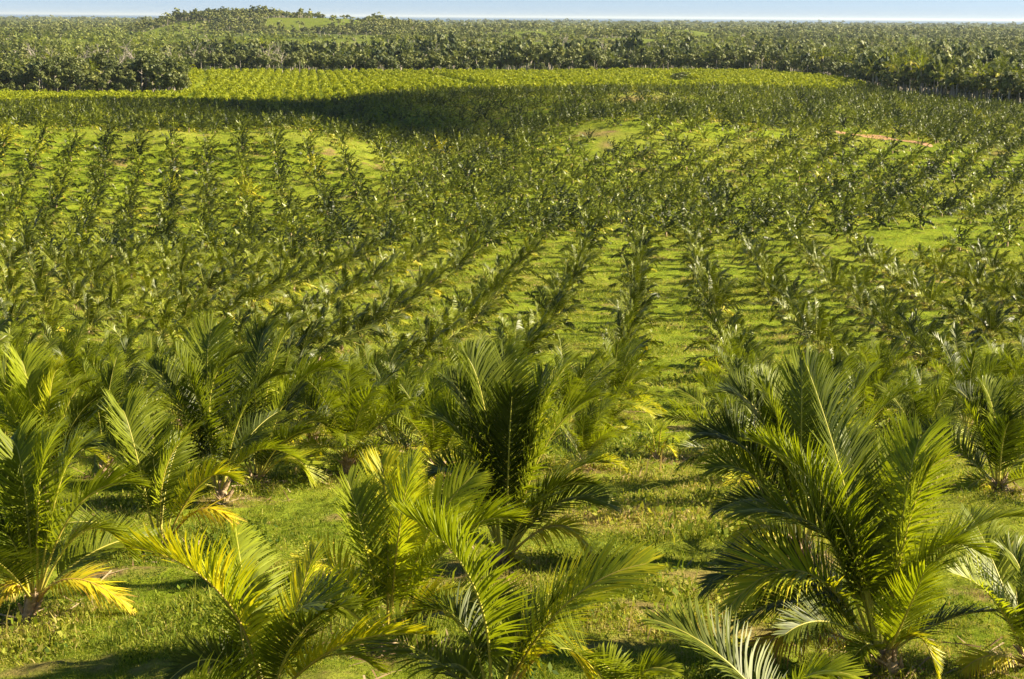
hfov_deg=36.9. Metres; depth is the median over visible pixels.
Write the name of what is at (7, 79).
broadleaf tree
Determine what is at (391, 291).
coconut palm
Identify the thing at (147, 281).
coconut palm
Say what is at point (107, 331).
coconut palm
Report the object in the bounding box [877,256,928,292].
coconut palm
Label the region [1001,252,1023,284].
coconut palm
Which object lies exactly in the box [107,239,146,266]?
coconut palm
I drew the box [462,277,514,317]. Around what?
coconut palm
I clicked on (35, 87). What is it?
shrub
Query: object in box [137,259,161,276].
coconut palm
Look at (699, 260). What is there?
coconut palm
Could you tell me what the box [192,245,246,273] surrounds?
coconut palm
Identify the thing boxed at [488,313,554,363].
coconut palm
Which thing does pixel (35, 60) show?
broadleaf tree
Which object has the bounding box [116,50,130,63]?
bare tree
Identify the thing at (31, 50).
bare tree
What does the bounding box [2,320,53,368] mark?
coconut palm
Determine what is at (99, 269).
coconut palm
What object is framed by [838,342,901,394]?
coconut palm
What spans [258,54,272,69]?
broadleaf tree
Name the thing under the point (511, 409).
coconut palm
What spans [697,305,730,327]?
coconut palm
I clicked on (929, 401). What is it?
coconut palm
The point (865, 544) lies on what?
coconut palm
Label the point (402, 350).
coconut palm
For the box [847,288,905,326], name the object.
coconut palm
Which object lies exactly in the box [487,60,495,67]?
broadleaf tree
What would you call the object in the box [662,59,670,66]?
broadleaf tree
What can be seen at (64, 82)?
shrub
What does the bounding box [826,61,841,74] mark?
broadleaf tree
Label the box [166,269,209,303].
coconut palm
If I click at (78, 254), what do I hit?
coconut palm
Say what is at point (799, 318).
coconut palm
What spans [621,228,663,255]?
coconut palm
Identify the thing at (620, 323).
coconut palm
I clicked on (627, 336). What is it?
coconut palm
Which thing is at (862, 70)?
broadleaf tree
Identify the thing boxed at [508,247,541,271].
coconut palm
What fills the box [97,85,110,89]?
shrub
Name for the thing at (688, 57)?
broadleaf tree
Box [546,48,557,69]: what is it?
broadleaf tree
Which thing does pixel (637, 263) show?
coconut palm
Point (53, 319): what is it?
coconut palm
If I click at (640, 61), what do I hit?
broadleaf tree
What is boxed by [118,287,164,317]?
coconut palm
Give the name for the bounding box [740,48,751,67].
broadleaf tree
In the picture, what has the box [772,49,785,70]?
broadleaf tree
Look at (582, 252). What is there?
coconut palm
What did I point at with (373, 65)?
broadleaf tree
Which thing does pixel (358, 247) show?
coconut palm
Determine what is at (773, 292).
coconut palm
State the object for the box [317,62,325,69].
broadleaf tree
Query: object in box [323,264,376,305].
coconut palm
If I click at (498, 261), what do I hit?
coconut palm
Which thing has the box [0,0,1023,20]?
sky
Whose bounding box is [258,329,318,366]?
coconut palm
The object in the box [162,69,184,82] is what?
broadleaf tree
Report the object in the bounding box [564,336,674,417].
coconut palm
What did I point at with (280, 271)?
coconut palm
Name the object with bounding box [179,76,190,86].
shrub
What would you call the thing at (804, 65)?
broadleaf tree
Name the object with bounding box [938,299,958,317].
coconut palm
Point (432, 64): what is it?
broadleaf tree
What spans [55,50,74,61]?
broadleaf tree
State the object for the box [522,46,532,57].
broadleaf tree
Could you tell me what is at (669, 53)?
broadleaf tree
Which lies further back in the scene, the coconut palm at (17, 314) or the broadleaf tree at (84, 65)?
the broadleaf tree at (84, 65)
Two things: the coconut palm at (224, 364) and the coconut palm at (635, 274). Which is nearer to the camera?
the coconut palm at (224, 364)
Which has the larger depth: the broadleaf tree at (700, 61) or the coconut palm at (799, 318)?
the broadleaf tree at (700, 61)
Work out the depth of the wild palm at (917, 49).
703.43 m
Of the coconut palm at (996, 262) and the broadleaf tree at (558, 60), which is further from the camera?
the broadleaf tree at (558, 60)
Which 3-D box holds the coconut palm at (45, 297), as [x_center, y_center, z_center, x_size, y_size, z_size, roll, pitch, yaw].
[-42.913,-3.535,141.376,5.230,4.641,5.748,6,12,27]
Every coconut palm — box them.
[0,241,35,272]
[0,261,45,302]
[0,281,42,321]
[0,297,38,343]
[0,300,16,311]
[0,318,63,380]
[0,342,110,505]
[0,351,99,450]
[0,410,161,621]
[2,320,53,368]
[10,231,47,259]
[14,256,74,298]
[14,320,127,384]
[14,336,145,424]
[15,246,41,269]
[18,275,74,315]
[18,297,89,336]
[26,321,93,358]
[35,245,83,272]
[36,240,75,263]
[40,350,203,478]
[46,251,101,291]
[48,268,107,310]
[48,383,247,551]
[57,288,124,335]
[58,237,95,260]
[63,250,122,288]
[64,335,193,440]
[67,243,100,271]
[74,327,150,378]
[75,270,116,306]
[82,280,150,324]
[92,242,120,266]
[93,250,139,280]
[100,268,147,300]
[101,309,163,356]
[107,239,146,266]
[113,246,156,279]
[113,512,438,678]
[117,236,158,263]
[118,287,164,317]
[126,264,171,293]
[126,308,307,513]
[127,327,190,388]
[130,331,224,429]
[133,290,203,341]
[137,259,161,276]
[138,277,184,312]
[145,324,217,359]
[147,256,192,290]
[148,239,189,270]
[150,323,306,451]
[152,290,213,332]
[159,250,199,281]
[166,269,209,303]
[171,238,206,265]
[175,260,240,299]
[177,284,233,325]
[180,254,215,277]
[181,313,252,361]
[187,312,349,493]
[188,240,213,260]
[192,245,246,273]
[192,344,261,408]
[207,264,247,293]
[209,288,254,319]
[213,241,253,266]
[216,254,259,285]
[216,307,270,350]
[222,270,288,312]
[226,248,283,282]
[232,241,270,263]
[233,301,299,344]
[235,275,290,304]
[239,344,345,427]
[241,232,278,260]
[245,359,379,445]
[255,311,341,375]
[256,353,345,425]
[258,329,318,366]
[261,299,309,337]
[262,241,303,270]
[262,443,532,647]
[263,252,324,292]
[264,258,308,298]
[276,235,316,266]
[276,352,434,483]
[278,292,330,327]
[287,303,363,360]
[288,258,324,285]
[295,348,368,402]
[300,290,335,321]
[301,248,312,260]
[307,249,343,278]
[307,276,360,313]
[312,356,486,464]
[315,247,363,274]
[315,297,383,351]
[318,338,420,430]
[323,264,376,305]
[332,299,391,344]
[334,243,365,269]
[335,493,668,678]
[337,265,379,294]
[338,345,394,401]
[341,235,377,265]
[349,298,410,336]
[349,360,518,486]
[351,258,395,290]
[353,232,387,260]
[357,321,446,372]
[362,279,421,325]
[363,255,405,283]
[373,246,410,278]
[375,361,471,450]
[376,288,429,318]
[383,279,433,310]
[385,247,417,273]
[387,240,429,268]
[391,332,447,369]
[399,235,437,261]
[399,266,446,300]
[404,314,462,359]
[405,229,448,256]
[406,265,456,295]
[419,295,486,340]
[422,257,464,286]
[422,335,621,569]
[425,334,524,422]
[430,305,480,346]
[433,251,477,275]
[434,287,504,333]
[442,342,562,428]
[443,245,478,270]
[445,282,513,323]
[451,231,495,258]
[452,233,488,263]
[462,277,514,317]
[464,313,563,370]
[467,267,521,305]
[467,334,552,379]
[475,268,520,298]
[478,329,534,377]
[478,341,531,384]
[479,253,530,293]
[486,254,531,283]
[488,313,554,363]
[494,242,541,276]
[496,309,567,352]
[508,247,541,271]
[510,235,548,259]
[514,300,574,333]
[516,307,567,342]
[517,336,640,436]
[518,285,585,329]
[529,239,546,255]
[532,269,591,303]
[533,282,579,312]
[533,398,647,474]
[535,288,585,318]
[540,606,683,678]
[548,262,594,295]
[552,258,598,288]
[554,244,597,273]
[558,229,606,257]
[559,255,596,281]
[562,237,609,268]
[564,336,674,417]
[567,242,595,259]
[572,339,674,412]
[584,384,642,431]
[594,326,657,370]
[595,310,664,360]
[595,359,656,401]
[596,313,659,347]
[597,330,659,390]
[601,286,658,323]
[605,287,669,335]
[605,298,659,337]
[607,252,662,292]
[608,261,668,300]
[611,234,665,265]
[611,275,659,308]
[615,288,657,314]
[620,241,663,271]
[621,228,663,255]
[621,242,657,262]
[631,419,679,462]
[634,595,869,678]
[653,356,824,464]
[668,379,832,489]
[669,229,718,259]
[673,366,873,498]
[675,243,720,268]
[678,251,720,277]
[678,274,743,315]
[680,241,712,264]
[682,255,729,287]
[682,261,741,303]
[683,318,771,367]
[684,321,775,376]
[686,260,738,298]
[686,275,756,321]
[686,343,927,560]
[687,258,728,278]
[689,303,763,349]
[694,345,1023,678]
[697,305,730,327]
[700,325,769,393]
[700,350,784,401]
[702,340,776,406]
[705,318,725,340]
[710,352,804,422]
[720,363,828,433]
[731,236,776,264]
[733,232,770,258]
[737,240,777,269]
[742,253,795,286]
[745,256,783,280]
[745,265,798,296]
[753,274,783,304]
[765,273,814,312]
[769,284,829,326]
[774,295,800,314]
[778,297,836,334]
[780,296,859,355]
[782,300,837,345]
[790,235,825,256]
[791,240,825,263]
[795,239,836,269]
[799,327,872,366]
[801,247,838,273]
[811,257,850,288]
[816,265,826,279]
[818,266,851,293]
[823,355,926,437]
[827,270,870,301]
[828,264,886,307]
[831,334,923,401]
[833,284,883,316]
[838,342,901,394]
[844,235,884,261]
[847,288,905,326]
[848,285,917,332]
[855,243,901,271]
[859,243,910,277]
[860,298,928,339]
[869,360,984,458]
[873,263,909,285]
[876,308,933,349]
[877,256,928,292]
[883,305,965,359]
[886,376,921,416]
[888,263,936,298]
[892,339,1023,445]
[893,320,974,371]
[901,270,950,303]
[903,372,1023,493]
[908,243,932,266]
[908,274,962,310]
[914,246,955,272]
[921,319,994,376]
[924,251,962,279]
[935,287,990,327]
[938,253,986,288]
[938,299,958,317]
[941,260,974,283]
[944,501,1023,678]
[946,298,1007,333]
[949,260,1004,295]
[959,243,993,262]
[960,334,1023,397]
[964,271,1011,300]
[965,238,1007,267]
[965,300,1021,343]
[979,273,1023,307]
[981,247,1016,273]
[989,270,1023,314]
[993,334,1023,409]
[994,258,1023,280]
[996,319,1023,357]
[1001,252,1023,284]
[1007,291,1023,320]
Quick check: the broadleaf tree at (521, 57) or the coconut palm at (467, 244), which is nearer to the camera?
the coconut palm at (467, 244)
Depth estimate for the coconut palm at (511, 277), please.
168.98 m
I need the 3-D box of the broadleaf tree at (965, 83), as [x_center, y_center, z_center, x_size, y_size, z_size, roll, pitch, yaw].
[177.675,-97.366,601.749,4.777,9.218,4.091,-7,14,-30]
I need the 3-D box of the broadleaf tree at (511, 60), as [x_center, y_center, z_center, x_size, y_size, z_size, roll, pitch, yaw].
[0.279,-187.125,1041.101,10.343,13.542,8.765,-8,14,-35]
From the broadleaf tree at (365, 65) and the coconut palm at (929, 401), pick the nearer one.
the coconut palm at (929, 401)
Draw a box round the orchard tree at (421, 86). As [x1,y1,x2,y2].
[415,83,425,92]
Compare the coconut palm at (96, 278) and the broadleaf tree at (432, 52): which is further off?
the broadleaf tree at (432, 52)
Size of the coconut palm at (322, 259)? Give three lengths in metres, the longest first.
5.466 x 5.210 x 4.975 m
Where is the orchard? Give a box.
[0,67,865,99]
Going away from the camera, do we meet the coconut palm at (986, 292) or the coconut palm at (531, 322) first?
the coconut palm at (531, 322)
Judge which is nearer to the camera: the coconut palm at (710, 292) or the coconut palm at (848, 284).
the coconut palm at (710, 292)
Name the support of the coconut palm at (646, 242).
on the ground at (262, 168)
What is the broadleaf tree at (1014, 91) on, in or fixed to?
on the ground at (262, 168)
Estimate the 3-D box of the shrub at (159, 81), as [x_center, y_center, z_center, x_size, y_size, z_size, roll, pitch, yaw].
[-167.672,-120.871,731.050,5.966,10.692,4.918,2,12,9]
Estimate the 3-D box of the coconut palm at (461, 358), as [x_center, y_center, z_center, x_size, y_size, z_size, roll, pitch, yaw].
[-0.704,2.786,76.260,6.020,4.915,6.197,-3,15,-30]
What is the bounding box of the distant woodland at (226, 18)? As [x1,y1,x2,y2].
[0,5,1023,102]
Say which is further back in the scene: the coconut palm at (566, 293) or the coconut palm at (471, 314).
the coconut palm at (566, 293)
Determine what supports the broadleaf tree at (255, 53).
on the ground at (262, 168)
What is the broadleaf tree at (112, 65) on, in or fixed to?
on the ground at (262, 168)
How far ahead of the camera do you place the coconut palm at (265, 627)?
28.29 m
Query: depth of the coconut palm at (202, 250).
215.71 m
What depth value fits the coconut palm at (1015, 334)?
117.25 m
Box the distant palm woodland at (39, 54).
[0,28,1023,77]
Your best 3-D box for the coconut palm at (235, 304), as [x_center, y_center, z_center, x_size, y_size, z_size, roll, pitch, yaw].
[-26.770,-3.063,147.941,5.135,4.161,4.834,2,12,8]
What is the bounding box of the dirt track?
[836,131,931,146]
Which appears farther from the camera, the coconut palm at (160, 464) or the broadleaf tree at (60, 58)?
the broadleaf tree at (60, 58)
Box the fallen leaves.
[0,292,1023,678]
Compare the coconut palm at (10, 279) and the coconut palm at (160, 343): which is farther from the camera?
the coconut palm at (10, 279)
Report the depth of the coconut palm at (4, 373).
61.94 m
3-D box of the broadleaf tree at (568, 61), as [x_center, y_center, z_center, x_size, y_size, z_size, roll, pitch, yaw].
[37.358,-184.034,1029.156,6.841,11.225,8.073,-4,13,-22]
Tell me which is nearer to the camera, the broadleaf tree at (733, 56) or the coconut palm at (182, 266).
the coconut palm at (182, 266)
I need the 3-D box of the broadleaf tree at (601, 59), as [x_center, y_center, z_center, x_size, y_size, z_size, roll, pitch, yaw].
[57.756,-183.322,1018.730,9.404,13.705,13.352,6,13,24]
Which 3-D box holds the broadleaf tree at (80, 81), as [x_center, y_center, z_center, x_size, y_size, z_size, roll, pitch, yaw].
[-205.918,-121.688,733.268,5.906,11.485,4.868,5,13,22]
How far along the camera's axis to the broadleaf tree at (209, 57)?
1046.36 m
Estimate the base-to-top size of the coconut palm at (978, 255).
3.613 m
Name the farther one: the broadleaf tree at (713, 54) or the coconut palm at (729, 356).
the broadleaf tree at (713, 54)
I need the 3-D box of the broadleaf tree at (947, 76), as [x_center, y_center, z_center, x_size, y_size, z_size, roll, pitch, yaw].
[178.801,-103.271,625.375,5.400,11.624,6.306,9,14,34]
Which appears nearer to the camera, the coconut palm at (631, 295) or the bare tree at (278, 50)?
the coconut palm at (631, 295)
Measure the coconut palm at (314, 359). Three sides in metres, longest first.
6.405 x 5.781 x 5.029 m
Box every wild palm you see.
[579,53,596,63]
[814,47,833,72]
[863,58,878,81]
[871,60,894,85]
[884,52,908,71]
[887,56,909,90]
[893,60,909,90]
[898,44,925,86]
[900,45,932,59]
[907,53,932,94]
[929,60,953,96]
[935,69,951,94]
[949,73,962,95]
[960,56,991,95]
[966,62,992,101]
[974,71,998,100]
[980,56,1017,102]
[1008,68,1023,102]
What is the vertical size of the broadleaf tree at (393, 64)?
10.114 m
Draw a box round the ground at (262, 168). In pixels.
[0,16,1023,678]
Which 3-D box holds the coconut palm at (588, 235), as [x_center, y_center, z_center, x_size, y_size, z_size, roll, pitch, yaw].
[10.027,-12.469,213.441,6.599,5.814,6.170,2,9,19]
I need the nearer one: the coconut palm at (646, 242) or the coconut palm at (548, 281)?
the coconut palm at (548, 281)
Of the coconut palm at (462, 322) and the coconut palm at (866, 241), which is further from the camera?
the coconut palm at (866, 241)
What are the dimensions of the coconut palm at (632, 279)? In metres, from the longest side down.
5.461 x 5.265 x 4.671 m
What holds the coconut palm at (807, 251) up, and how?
on the ground at (262, 168)
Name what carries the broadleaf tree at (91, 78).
on the ground at (262, 168)
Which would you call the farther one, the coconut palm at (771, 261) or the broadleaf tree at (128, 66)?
the broadleaf tree at (128, 66)
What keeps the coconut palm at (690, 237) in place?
on the ground at (262, 168)
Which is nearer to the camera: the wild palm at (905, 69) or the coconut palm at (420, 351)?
the coconut palm at (420, 351)
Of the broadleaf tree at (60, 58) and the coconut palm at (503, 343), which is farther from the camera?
the broadleaf tree at (60, 58)
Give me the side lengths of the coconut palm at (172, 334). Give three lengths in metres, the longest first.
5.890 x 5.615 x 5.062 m
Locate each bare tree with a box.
[25,44,40,57]
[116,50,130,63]
[258,44,276,66]
[269,48,288,71]
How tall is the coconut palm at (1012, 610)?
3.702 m
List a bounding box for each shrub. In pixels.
[3,82,14,89]
[25,81,38,89]
[26,83,40,91]
[40,76,55,89]
[53,78,60,91]
[60,77,69,90]
[81,83,95,90]
[97,77,108,89]
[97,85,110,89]
[113,82,125,90]
[121,78,135,89]
[134,82,140,89]
[148,82,154,89]
[154,74,165,89]
[167,76,176,88]
[175,79,182,89]
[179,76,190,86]
[670,72,690,79]
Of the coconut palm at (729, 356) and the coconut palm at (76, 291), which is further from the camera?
the coconut palm at (76, 291)
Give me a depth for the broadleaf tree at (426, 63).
1043.86 m
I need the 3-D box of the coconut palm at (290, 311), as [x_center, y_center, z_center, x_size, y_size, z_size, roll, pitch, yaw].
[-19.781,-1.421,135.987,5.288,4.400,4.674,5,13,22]
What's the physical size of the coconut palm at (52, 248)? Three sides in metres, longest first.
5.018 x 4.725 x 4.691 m
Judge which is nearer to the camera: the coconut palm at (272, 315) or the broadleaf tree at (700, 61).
the coconut palm at (272, 315)
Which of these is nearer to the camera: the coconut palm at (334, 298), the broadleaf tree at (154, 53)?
the coconut palm at (334, 298)
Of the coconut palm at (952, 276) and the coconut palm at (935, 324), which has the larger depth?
the coconut palm at (952, 276)
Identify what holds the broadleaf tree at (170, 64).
on the ground at (262, 168)
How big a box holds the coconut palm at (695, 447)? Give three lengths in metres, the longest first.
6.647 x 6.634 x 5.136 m
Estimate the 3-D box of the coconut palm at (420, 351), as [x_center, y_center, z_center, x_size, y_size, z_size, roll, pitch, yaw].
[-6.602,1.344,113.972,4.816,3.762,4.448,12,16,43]
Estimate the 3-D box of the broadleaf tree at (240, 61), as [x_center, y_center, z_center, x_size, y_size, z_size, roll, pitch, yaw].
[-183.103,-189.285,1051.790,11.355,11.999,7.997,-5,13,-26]
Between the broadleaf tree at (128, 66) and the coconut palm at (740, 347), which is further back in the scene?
the broadleaf tree at (128, 66)
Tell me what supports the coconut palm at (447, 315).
on the ground at (262, 168)
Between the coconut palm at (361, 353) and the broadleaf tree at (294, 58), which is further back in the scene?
the broadleaf tree at (294, 58)
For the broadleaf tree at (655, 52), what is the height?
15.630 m
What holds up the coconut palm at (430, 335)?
on the ground at (262, 168)
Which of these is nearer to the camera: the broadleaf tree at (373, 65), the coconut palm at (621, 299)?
the coconut palm at (621, 299)
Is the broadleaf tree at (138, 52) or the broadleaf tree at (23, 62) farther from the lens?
the broadleaf tree at (23, 62)
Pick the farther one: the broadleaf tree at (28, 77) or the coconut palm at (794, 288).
the broadleaf tree at (28, 77)
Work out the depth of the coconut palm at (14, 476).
38.99 m
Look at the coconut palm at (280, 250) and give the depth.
199.82 m
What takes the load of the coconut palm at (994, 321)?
on the ground at (262, 168)
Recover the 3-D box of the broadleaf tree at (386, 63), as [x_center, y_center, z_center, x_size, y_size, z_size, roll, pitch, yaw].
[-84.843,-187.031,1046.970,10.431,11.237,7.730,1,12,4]
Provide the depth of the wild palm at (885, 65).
719.84 m
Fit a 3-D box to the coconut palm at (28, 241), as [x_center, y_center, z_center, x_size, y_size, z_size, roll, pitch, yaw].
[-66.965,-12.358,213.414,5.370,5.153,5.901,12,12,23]
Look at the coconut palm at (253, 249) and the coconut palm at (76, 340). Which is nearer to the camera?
the coconut palm at (76, 340)
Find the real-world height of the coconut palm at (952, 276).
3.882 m
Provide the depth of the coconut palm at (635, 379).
97.74 m
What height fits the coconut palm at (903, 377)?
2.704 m
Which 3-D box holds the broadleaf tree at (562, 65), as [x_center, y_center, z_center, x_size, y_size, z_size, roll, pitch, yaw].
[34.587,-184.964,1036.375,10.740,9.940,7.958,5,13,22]
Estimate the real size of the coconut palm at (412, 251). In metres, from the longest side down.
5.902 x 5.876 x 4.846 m
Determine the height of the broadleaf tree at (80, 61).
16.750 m
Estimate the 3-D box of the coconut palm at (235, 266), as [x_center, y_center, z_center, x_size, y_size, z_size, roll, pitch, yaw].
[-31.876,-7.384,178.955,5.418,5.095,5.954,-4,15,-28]
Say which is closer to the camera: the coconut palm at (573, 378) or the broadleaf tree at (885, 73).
the coconut palm at (573, 378)
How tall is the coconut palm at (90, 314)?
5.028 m
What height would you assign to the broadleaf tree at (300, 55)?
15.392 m
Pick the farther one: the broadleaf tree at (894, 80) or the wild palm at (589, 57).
the wild palm at (589, 57)
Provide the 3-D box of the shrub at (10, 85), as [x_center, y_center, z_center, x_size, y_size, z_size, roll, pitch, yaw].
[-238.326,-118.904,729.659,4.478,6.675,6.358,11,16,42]
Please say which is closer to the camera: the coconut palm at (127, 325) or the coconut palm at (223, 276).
the coconut palm at (127, 325)
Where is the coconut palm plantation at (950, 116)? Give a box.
[0,80,1023,387]
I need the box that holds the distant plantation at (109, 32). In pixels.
[0,22,1022,66]
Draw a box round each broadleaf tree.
[1,69,22,90]
[5,68,18,80]
[11,70,25,85]
[18,65,28,89]
[20,60,31,89]
[21,69,35,84]
[27,56,42,76]
[31,65,45,88]
[40,60,50,88]
[41,59,62,90]
[52,53,67,67]
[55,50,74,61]
[57,68,69,86]
[61,56,77,68]
[69,64,85,89]
[75,59,88,67]
[75,73,86,89]
[76,62,87,89]
[86,75,95,89]
[88,52,108,73]
[102,70,111,81]
[106,59,122,90]
[112,70,123,82]
[121,68,132,76]
[125,62,137,91]
[126,70,138,91]
[131,62,145,84]
[132,51,151,91]
[137,49,154,85]
[141,63,156,84]
[148,57,165,75]
[149,52,161,60]
[154,51,165,89]
[162,57,178,89]
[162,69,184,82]
[178,65,188,72]
[190,57,201,68]
[194,49,207,68]
[206,52,215,66]
[210,53,217,66]
[214,48,221,55]
[221,53,229,61]
[221,60,231,67]
[225,54,236,69]
[233,49,246,70]
[237,55,251,64]
[250,49,260,68]
[252,56,263,70]
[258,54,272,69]
[269,54,280,68]
[282,54,295,68]
[290,51,299,64]
[295,50,305,71]
[295,61,304,69]
[307,59,313,65]
[313,59,317,71]
[314,52,329,64]
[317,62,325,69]
[328,58,337,70]
[334,57,346,70]
[347,55,354,68]
[353,52,358,62]
[354,61,363,69]
[361,61,368,69]
[366,59,377,68]
[381,57,392,69]
[387,59,399,69]
[396,52,409,68]
[399,59,412,68]
[407,56,421,69]
[418,59,430,68]
[426,60,434,68]
[427,49,435,70]
[431,53,446,65]
[440,59,451,68]
[452,60,462,69]
[463,60,473,68]
[479,57,487,65]
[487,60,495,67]
[495,60,504,68]
[504,53,517,68]
[517,54,525,67]
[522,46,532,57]
[530,43,546,68]
[535,62,544,69]
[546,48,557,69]
[556,57,563,64]
[560,58,566,68]
[564,56,572,68]
[565,48,575,67]
[572,58,581,68]
[580,52,591,64]
[580,63,589,68]
[587,48,598,68]
[592,53,606,68]
[596,49,607,58]
[607,58,618,67]
[614,61,624,68]
[630,54,639,63]
[639,57,644,67]
[642,52,655,65]
[646,55,654,67]
[651,49,660,67]
[656,58,662,67]
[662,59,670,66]
[664,47,675,68]
[669,54,681,66]
[679,53,696,68]
[689,57,703,67]
[710,47,723,68]
[717,60,729,68]
[727,51,738,60]
[728,59,739,68]
[736,59,748,68]
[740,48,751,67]
[749,51,759,62]
[751,48,760,68]
[759,45,768,69]
[762,61,775,70]
[769,50,781,68]
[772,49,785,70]
[776,60,789,70]
[788,58,797,70]
[794,58,804,71]
[800,48,811,68]
[801,61,813,69]
[810,66,821,73]
[822,56,833,67]
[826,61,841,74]
[848,62,859,74]
[855,66,865,81]
[878,70,895,85]
[887,76,899,91]
[905,70,915,92]
[908,80,919,90]
[932,71,945,95]
[945,71,952,95]
[950,69,964,91]
[960,79,970,95]
[969,75,983,99]
[984,76,996,100]
[1001,74,1020,101]
[1012,80,1021,103]
[1015,84,1023,101]
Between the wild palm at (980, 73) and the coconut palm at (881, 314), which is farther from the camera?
the wild palm at (980, 73)
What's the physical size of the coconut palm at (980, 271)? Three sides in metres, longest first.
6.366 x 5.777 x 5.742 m
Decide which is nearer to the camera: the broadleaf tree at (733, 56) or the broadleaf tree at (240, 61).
the broadleaf tree at (733, 56)
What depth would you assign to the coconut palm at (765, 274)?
173.68 m
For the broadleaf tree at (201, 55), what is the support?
on the ground at (262, 168)
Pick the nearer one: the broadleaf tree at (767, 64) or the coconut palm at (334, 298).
the coconut palm at (334, 298)
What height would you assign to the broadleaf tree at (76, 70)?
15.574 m
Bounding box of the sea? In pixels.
[0,14,1023,24]
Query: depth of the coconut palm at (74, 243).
210.09 m
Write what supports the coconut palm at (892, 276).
on the ground at (262, 168)
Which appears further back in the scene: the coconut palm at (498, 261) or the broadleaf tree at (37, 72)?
the broadleaf tree at (37, 72)
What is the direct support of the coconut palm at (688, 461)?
on the ground at (262, 168)
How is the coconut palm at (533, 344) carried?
on the ground at (262, 168)
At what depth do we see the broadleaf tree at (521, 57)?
1034.77 m
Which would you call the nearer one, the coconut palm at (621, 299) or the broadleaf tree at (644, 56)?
the coconut palm at (621, 299)
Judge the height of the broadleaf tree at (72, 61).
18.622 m
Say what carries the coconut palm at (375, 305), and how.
on the ground at (262, 168)
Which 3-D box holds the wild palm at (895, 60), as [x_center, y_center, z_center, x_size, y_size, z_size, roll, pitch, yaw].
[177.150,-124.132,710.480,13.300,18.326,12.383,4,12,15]
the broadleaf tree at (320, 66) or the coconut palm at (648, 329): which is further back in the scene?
the broadleaf tree at (320, 66)
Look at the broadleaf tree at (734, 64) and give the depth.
999.25 m
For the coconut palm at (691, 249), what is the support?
on the ground at (262, 168)
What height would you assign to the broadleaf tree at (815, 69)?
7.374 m
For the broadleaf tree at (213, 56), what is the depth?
1038.98 m
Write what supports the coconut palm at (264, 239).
on the ground at (262, 168)
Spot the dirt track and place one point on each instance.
(923, 143)
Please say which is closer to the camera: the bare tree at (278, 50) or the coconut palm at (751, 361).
the coconut palm at (751, 361)
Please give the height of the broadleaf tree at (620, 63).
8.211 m
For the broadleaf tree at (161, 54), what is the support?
on the ground at (262, 168)
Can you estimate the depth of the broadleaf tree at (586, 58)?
1028.28 m
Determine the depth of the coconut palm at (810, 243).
217.49 m
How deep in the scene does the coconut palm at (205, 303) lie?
140.09 m
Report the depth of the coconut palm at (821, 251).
203.69 m
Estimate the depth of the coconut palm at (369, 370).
74.78 m
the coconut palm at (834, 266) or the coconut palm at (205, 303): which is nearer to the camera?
the coconut palm at (205, 303)
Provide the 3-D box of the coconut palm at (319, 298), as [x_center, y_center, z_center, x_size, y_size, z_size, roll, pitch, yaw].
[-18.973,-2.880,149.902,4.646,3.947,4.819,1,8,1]
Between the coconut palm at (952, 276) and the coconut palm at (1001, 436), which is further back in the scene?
the coconut palm at (952, 276)
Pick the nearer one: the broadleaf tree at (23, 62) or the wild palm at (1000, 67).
the wild palm at (1000, 67)
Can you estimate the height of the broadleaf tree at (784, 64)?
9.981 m
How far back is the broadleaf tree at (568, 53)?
1038.64 m
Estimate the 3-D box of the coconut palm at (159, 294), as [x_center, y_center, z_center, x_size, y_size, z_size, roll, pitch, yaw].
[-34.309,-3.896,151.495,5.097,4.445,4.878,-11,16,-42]
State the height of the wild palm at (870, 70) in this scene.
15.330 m
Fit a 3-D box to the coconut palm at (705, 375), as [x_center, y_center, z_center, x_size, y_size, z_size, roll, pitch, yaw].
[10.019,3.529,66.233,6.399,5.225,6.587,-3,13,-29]
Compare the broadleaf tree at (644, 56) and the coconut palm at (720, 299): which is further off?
the broadleaf tree at (644, 56)
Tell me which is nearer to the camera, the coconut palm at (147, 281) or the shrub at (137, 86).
the coconut palm at (147, 281)
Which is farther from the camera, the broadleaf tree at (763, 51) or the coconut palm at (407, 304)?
the broadleaf tree at (763, 51)
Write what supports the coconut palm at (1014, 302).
on the ground at (262, 168)
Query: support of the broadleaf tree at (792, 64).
on the ground at (262, 168)
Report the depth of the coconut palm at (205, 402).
52.72 m
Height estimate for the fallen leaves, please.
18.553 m
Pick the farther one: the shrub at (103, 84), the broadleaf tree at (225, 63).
the broadleaf tree at (225, 63)
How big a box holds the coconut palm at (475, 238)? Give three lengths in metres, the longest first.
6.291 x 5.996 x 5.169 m
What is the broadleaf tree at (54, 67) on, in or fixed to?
on the ground at (262, 168)
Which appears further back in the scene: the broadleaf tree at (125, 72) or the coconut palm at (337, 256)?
the broadleaf tree at (125, 72)
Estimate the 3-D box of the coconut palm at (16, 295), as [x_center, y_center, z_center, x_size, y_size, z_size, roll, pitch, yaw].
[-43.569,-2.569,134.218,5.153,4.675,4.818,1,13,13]
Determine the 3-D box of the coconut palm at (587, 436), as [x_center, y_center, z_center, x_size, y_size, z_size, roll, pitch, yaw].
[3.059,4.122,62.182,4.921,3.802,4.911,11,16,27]
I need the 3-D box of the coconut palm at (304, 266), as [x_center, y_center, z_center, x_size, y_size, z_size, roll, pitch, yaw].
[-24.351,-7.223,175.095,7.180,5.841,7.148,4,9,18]
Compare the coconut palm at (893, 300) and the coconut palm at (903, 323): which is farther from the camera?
the coconut palm at (893, 300)

